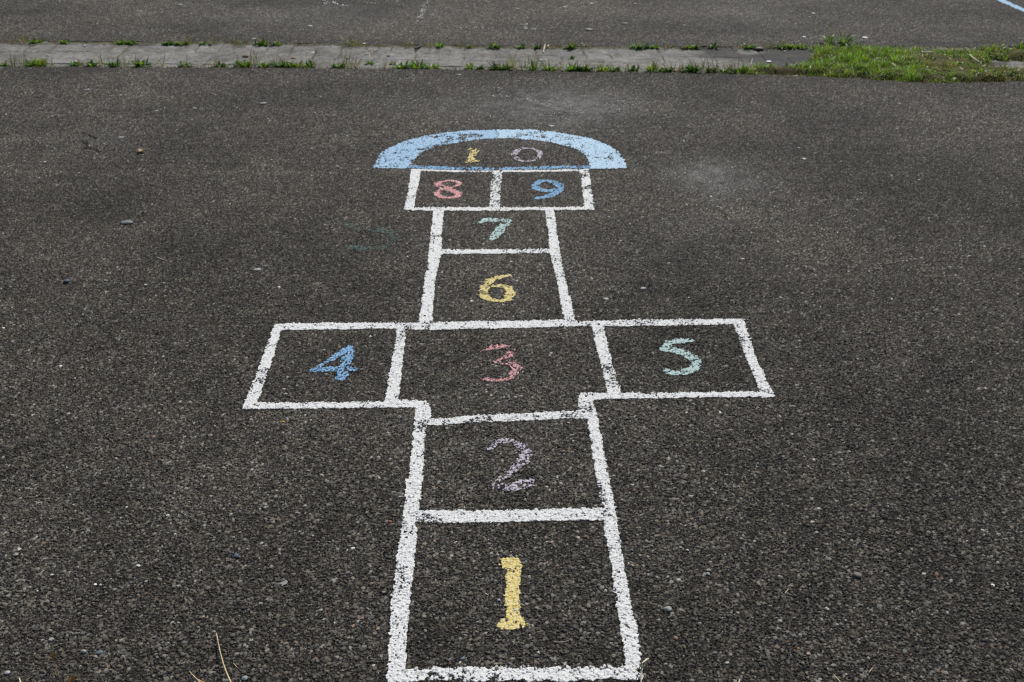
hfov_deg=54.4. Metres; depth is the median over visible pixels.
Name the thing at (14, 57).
weed
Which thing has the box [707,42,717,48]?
weed
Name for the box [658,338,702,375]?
chalk numeral
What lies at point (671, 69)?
weed
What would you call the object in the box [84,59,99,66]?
weed
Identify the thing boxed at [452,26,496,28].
faded chalk mark
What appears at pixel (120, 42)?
weed
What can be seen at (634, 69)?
weed
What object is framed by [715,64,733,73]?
weed
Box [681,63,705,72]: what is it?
weed
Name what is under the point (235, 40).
weed
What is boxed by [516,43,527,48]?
weed
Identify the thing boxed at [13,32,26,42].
weed
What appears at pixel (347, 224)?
faded chalk mark
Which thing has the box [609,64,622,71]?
weed
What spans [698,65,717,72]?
weed
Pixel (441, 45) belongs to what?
weed
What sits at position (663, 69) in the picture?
weed
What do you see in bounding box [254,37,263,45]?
weed
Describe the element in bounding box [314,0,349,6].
faded chalk mark
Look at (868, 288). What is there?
asphalt
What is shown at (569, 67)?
weed
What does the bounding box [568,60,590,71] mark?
weed
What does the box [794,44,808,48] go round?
weed
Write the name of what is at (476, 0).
faded chalk mark
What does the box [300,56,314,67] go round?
weed
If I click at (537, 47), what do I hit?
weed
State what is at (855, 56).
grass
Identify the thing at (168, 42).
weed
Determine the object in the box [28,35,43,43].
weed
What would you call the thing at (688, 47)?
weed
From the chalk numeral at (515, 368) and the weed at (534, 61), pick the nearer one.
the chalk numeral at (515, 368)
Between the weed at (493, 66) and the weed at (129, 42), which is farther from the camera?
the weed at (129, 42)
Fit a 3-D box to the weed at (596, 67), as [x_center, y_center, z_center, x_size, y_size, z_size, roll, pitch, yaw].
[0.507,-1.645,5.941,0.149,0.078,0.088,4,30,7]
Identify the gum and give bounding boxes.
[277,579,287,586]
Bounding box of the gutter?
[0,41,1023,83]
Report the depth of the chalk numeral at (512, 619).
2.10 m
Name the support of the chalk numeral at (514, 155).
on the asphalt
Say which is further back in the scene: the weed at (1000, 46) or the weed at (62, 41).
the weed at (62, 41)
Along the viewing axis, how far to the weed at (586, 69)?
5.95 m
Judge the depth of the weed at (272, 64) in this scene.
6.04 m
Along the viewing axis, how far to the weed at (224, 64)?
6.04 m
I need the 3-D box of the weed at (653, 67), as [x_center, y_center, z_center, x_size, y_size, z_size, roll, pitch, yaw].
[0.849,-1.653,5.933,0.146,0.121,0.124,-12,32,-21]
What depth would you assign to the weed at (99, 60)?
6.05 m
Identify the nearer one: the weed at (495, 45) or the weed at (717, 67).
the weed at (717, 67)
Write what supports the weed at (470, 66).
on the gutter
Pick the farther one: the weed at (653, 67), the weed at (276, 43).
the weed at (276, 43)
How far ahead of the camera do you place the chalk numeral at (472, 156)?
4.57 m
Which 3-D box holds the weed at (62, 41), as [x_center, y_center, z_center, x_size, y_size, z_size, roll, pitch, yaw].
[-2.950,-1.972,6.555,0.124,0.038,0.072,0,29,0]
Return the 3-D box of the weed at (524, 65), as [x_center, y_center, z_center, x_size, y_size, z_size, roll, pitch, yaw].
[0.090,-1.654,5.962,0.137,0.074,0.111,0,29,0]
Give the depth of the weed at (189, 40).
6.53 m
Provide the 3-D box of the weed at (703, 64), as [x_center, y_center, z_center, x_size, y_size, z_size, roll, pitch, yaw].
[1.138,-1.668,5.918,0.242,0.140,0.221,24,37,36]
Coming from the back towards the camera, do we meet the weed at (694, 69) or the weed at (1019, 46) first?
the weed at (1019, 46)
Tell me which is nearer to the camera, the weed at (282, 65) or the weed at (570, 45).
the weed at (282, 65)
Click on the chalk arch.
(596, 153)
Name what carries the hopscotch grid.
on the asphalt
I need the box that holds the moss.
[0,40,1017,83]
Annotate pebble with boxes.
[663,606,671,611]
[853,572,861,577]
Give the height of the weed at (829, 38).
0.161 m
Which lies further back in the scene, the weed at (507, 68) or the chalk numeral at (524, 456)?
the weed at (507, 68)
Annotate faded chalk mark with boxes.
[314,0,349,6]
[338,219,364,232]
[341,227,405,252]
[358,2,386,4]
[408,0,432,27]
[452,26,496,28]
[458,0,491,1]
[465,113,493,122]
[488,92,585,112]
[490,86,507,92]
[518,22,548,30]
[538,113,557,117]
[577,2,601,3]
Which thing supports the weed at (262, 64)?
on the gutter
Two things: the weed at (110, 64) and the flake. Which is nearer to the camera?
the flake
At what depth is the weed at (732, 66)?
5.92 m
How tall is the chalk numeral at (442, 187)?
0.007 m
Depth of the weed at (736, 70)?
5.91 m
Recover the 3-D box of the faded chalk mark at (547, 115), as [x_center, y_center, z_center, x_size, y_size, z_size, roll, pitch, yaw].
[0.182,-1.161,5.121,0.109,0.006,0.090,0,29,0]
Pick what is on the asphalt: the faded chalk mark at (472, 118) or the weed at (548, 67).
the faded chalk mark at (472, 118)
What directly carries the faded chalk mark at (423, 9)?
on the asphalt
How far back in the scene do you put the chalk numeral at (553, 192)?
4.20 m
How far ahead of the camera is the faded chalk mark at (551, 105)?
5.33 m
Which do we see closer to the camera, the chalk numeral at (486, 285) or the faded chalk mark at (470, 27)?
the chalk numeral at (486, 285)
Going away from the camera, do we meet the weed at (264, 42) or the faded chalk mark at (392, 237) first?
the faded chalk mark at (392, 237)
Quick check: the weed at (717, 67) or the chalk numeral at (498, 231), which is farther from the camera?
the weed at (717, 67)
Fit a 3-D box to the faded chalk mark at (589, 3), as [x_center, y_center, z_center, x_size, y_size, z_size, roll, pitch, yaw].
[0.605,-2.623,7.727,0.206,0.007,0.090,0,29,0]
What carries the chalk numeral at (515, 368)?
on the asphalt
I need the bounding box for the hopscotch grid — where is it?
[242,169,775,681]
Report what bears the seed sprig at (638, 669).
on the asphalt
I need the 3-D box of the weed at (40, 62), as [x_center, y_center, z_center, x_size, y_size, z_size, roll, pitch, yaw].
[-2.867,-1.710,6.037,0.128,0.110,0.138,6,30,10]
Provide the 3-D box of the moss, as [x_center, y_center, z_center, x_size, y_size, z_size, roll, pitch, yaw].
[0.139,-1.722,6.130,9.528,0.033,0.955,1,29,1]
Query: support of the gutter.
on the asphalt
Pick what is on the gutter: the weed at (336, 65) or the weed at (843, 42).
the weed at (336, 65)
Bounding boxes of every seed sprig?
[48,652,59,677]
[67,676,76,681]
[635,661,643,681]
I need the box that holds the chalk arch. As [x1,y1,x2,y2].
[372,129,627,170]
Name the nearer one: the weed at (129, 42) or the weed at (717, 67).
the weed at (717, 67)
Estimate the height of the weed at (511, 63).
0.144 m
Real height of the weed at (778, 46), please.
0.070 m
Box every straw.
[216,633,230,681]
[640,664,642,681]
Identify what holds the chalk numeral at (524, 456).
on the asphalt
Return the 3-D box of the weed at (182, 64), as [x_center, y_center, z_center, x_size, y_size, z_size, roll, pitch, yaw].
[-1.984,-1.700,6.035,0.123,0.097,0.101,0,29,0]
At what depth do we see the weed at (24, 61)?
6.05 m
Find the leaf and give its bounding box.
[754,47,763,50]
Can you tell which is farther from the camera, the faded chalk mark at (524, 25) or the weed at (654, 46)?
the faded chalk mark at (524, 25)
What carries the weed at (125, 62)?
on the gutter
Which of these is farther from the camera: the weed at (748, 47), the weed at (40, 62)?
the weed at (748, 47)
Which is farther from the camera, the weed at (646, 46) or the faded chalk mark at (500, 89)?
the weed at (646, 46)
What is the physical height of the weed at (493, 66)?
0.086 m
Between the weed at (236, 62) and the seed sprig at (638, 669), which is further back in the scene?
the weed at (236, 62)
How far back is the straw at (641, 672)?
1.90 m
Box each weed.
[2,55,18,65]
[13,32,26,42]
[16,52,33,65]
[24,56,39,66]
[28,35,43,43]
[29,56,48,66]
[57,40,73,43]
[68,58,82,66]
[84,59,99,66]
[88,53,108,65]
[102,58,122,66]
[115,53,135,65]
[117,38,126,43]
[120,37,138,44]
[129,55,152,67]
[161,38,174,45]
[169,40,188,45]
[177,54,192,66]
[182,35,195,44]
[213,60,226,67]
[226,55,246,67]
[228,35,245,44]
[233,57,253,66]
[241,44,260,66]
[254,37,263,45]
[258,37,269,46]
[259,61,272,67]
[267,54,287,67]
[270,41,283,45]
[271,55,286,67]
[286,56,308,67]
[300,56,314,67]
[330,62,344,68]
[336,45,353,67]
[340,33,360,45]
[389,59,411,69]
[408,58,429,68]
[424,62,440,69]
[436,39,444,47]
[464,62,479,69]
[482,40,504,49]
[484,59,506,69]
[490,60,513,70]
[506,51,525,69]
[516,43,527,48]
[516,57,532,69]
[521,50,543,70]
[522,56,539,70]
[533,42,542,48]
[541,61,559,70]
[559,58,579,70]
[562,40,576,49]
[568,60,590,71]
[580,61,594,71]
[589,59,605,70]
[594,63,614,71]
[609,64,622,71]
[627,64,639,71]
[631,38,642,49]
[639,42,650,49]
[642,57,661,72]
[649,44,658,48]
[658,64,669,71]
[665,62,678,72]
[679,43,697,49]
[680,64,697,72]
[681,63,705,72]
[692,55,718,71]
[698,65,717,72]
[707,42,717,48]
[708,61,724,72]
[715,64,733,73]
[726,61,738,72]
[730,61,752,72]
[744,39,754,48]
[773,41,787,49]
[786,41,804,49]
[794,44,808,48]
[817,23,841,45]
[834,29,857,45]
[984,41,1008,49]
[1012,39,1023,48]
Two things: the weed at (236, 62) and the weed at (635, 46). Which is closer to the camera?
the weed at (236, 62)
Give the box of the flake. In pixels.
[120,220,132,223]
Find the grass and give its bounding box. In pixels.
[740,41,1023,82]
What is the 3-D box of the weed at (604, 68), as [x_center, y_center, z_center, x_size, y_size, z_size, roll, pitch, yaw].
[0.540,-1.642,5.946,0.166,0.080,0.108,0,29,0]
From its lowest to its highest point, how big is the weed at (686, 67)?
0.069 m
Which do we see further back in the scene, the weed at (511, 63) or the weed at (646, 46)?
the weed at (646, 46)
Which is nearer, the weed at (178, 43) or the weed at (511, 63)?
the weed at (511, 63)
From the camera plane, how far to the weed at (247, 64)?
6.04 m
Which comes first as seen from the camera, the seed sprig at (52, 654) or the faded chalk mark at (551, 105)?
the seed sprig at (52, 654)
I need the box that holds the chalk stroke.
[997,0,1023,11]
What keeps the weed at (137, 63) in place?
on the gutter
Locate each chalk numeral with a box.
[309,345,357,380]
[433,179,462,198]
[464,147,479,162]
[477,217,513,240]
[478,273,516,302]
[479,344,522,382]
[486,437,537,492]
[496,556,529,630]
[510,147,543,162]
[530,179,564,199]
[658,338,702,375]
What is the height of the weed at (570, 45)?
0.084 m
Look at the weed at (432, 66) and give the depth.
6.00 m
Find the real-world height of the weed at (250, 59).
0.143 m
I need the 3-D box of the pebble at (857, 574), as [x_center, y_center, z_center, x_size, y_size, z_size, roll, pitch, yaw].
[0.746,0.506,2.152,0.018,0.008,0.016,0,29,0]
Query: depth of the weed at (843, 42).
6.51 m
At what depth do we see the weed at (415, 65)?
6.01 m
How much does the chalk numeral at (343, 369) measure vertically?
0.006 m
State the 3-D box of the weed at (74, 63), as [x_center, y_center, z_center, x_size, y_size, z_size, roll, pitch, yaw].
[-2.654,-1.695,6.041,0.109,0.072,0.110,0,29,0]
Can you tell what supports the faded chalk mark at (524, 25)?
on the asphalt
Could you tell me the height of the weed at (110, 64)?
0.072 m
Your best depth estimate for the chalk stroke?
7.67 m
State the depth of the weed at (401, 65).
6.01 m
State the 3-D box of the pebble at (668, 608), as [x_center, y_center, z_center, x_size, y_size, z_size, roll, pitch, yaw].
[0.323,0.555,2.063,0.017,0.008,0.014,0,29,0]
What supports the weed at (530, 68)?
on the gutter
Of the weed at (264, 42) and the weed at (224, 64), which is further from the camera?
the weed at (264, 42)
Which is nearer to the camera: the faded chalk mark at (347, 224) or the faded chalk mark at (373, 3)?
the faded chalk mark at (347, 224)
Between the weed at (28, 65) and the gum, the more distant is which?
the weed at (28, 65)
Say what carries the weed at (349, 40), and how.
on the gutter
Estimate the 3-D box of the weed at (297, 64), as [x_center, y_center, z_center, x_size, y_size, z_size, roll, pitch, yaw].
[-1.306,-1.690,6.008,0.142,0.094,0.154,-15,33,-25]
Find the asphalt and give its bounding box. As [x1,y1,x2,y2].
[0,0,1023,681]
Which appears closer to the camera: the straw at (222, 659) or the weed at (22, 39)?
the straw at (222, 659)
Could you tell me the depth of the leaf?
6.39 m
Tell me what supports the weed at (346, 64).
on the gutter
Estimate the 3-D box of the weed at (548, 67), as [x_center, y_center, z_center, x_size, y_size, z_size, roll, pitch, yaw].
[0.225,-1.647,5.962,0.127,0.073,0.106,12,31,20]
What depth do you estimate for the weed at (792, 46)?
6.43 m

